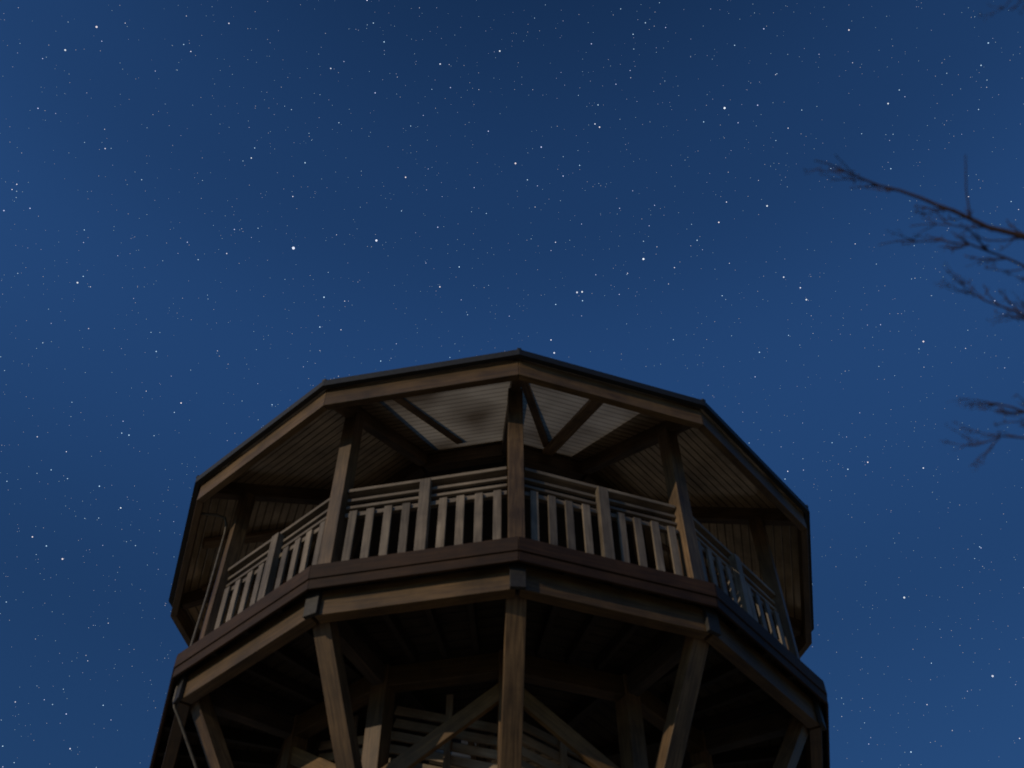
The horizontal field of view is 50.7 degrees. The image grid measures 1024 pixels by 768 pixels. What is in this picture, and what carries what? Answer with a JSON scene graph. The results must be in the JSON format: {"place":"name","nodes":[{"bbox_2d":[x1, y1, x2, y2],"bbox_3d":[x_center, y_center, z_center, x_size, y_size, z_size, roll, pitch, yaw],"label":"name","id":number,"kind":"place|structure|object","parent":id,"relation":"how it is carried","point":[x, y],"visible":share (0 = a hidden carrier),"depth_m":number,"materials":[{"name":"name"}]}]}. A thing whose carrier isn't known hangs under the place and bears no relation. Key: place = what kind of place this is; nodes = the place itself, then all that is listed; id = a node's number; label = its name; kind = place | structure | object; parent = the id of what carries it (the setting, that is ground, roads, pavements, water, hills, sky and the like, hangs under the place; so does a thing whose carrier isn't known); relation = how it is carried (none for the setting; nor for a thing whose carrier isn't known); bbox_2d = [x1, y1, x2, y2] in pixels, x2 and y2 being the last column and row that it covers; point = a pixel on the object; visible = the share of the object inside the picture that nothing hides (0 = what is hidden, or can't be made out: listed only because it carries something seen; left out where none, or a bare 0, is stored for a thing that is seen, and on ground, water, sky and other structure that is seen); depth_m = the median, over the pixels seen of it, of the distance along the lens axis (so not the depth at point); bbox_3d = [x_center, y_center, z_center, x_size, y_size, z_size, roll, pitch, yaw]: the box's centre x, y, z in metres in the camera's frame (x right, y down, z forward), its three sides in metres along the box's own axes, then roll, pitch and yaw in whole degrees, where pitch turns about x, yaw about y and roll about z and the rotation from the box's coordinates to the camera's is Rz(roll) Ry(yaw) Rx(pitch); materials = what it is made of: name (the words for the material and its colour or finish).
{"place":"outdoors","nodes":[
{"label":"outdoors","id":0,"kind":"place"},
{"bbox_2d":[149,536,829,767],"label":"deck fascia","id":1,"kind":"structure","parent":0,"point":[498,552],"depth_m":10.41,"materials":[{"name":"brown wood"}]},
{"bbox_2d":[169,349,813,631],"bbox_3d":[-0.222,3.097,14.634,8.728,0.095,8.728,1,-52,-1],"label":"eave flashing","id":2,"kind":"object","parent":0,"point":[704,406],"visible":0.65,"depth_m":12.34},
{"bbox_2d":[0,0,1023,767],"bbox_3d":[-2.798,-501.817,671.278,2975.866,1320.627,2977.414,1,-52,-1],"label":"stars","id":3,"kind":"object","parent":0,"point":[506,326],"visible":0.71,"depth_m":1414.69,"materials":[{"name":"white"}]},
{"bbox_2d":[0,0,1023,767],"label":"sky","id":4,"kind":"structure","parent":0,"point":[216,137],"materials":[{"name":"blue"}]},
{"label":"ground","id":5,"kind":"structure","parent":0,"visible":0},
{"bbox_2d":[803,0,1023,470],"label":"bare tree","id":6,"kind":"object","parent":5,"relation":"on","point":[1019,235],"visible":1,"depth_m":4.56,"materials":[{"name":"brown plant"}]},
{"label":"footings","id":7,"kind":"object","parent":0,"visible":0},
{"bbox_2d":[188,568,812,767],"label":"columns and struts","id":8,"kind":"structure","parent":7,"relation":"on","point":[630,728],"depth_m":10.24,"materials":[{"name":"brown wood"}]},
{"bbox_2d":[154,546,824,767],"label":"deck joists","id":9,"kind":"object","parent":8,"relation":"on","point":[653,663],"visible":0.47,"depth_m":11.36,"materials":[{"name":"brown wood"}]},
{"bbox_2d":[154,542,823,767],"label":"deck floor","id":10,"kind":"structure","parent":9,"relation":"on","point":[596,727],"depth_m":11.33,"materials":[{"name":"brown wood"}]},
{"bbox_2d":[199,388,799,761],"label":"deck posts","id":11,"kind":"object","parent":10,"relation":"on","point":[333,539],"visible":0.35,"depth_m":11.97,"materials":[{"name":"brown wood"}]},
{"bbox_2d":[181,359,801,762],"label":"rafters","id":12,"kind":"object","parent":11,"relation":"on","point":[547,459],"visible":0.26,"depth_m":13.96,"materials":[{"name":"brown wood"}]},
{"bbox_2d":[183,359,803,767],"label":"ceiling boards","id":13,"kind":"object","parent":12,"relation":"attached to","point":[307,457],"visible":0.14,"depth_m":13.89,"materials":[{"name":"brown wood"}]},
{"bbox_2d":[354,457,636,564],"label":"ceiling","id":14,"kind":"structure","parent":12,"relation":"attached to","point":[469,527],"depth_m":14.87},
{"bbox_2d":[380,381,639,758],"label":"translucent roof boards","id":15,"kind":"object","parent":12,"relation":"on","point":[471,416],"visible":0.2,"depth_m":13.27,"materials":[{"name":"grey plastic"}]},
{"bbox_3d":[-0.226,2.418,15.516,8.738,2.144,8.738,1,-52,-1],"label":"roof","id":16,"kind":"object","parent":12,"relation":"on","visible":0},
{"bbox_2d":[170,361,811,657],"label":"eave beams","id":17,"kind":"structure","parent":16,"relation":"attached to","point":[531,374],"depth_m":12.25,"materials":[{"name":"brown wood"}]},
{"bbox_2d":[173,512,227,767],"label":"downpipe","id":18,"kind":"object","parent":17,"relation":"attached to","point":[193,640],"visible":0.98,"depth_m":11.90,"materials":[{"name":"metal"}]},
{"bbox_2d":[214,490,786,647],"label":"balusters","id":19,"kind":"object","parent":10,"relation":"on","point":[497,528],"visible":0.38,"depth_m":11.14,"materials":[{"name":"wood"}]},
{"bbox_2d":[226,466,776,626],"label":"handrails","id":20,"kind":"object","parent":10,"relation":"on","point":[273,547],"visible":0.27,"depth_m":11.52,"materials":[{"name":"brown wood"}]},
{"bbox_2d":[172,561,826,730],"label":"beam brackets","id":21,"kind":"object","parent":9,"relation":"attached to","point":[517,582],"visible":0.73,"depth_m":10.34,"materials":[{"name":"wood"}]},
{"bbox_2d":[161,565,822,767],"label":"deck ring beams","id":22,"kind":"structure","parent":8,"relation":"on","point":[544,587],"depth_m":10.61,"materials":[{"name":"brown wood"}]},
{"bbox_2d":[290,683,705,767],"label":"cross braces","id":23,"kind":"object","parent":8,"relation":"attached to","point":[546,718],"visible":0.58,"depth_m":10.37,"materials":[{"name":"brown wood"}]},
{"bbox_3d":[-0.198,7.342,9.115,0.350,8.300,0.350,1,-52,-1],"label":"stair newel post","id":24,"kind":"object","parent":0,"visible":0},
{"bbox_2d":[318,694,588,767],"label":"stair parapet slats","id":25,"kind":"object","parent":24,"relation":"attached to","point":[446,759],"visible":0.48,"depth_m":10.61,"materials":[{"name":"brown wood"}]}
]}

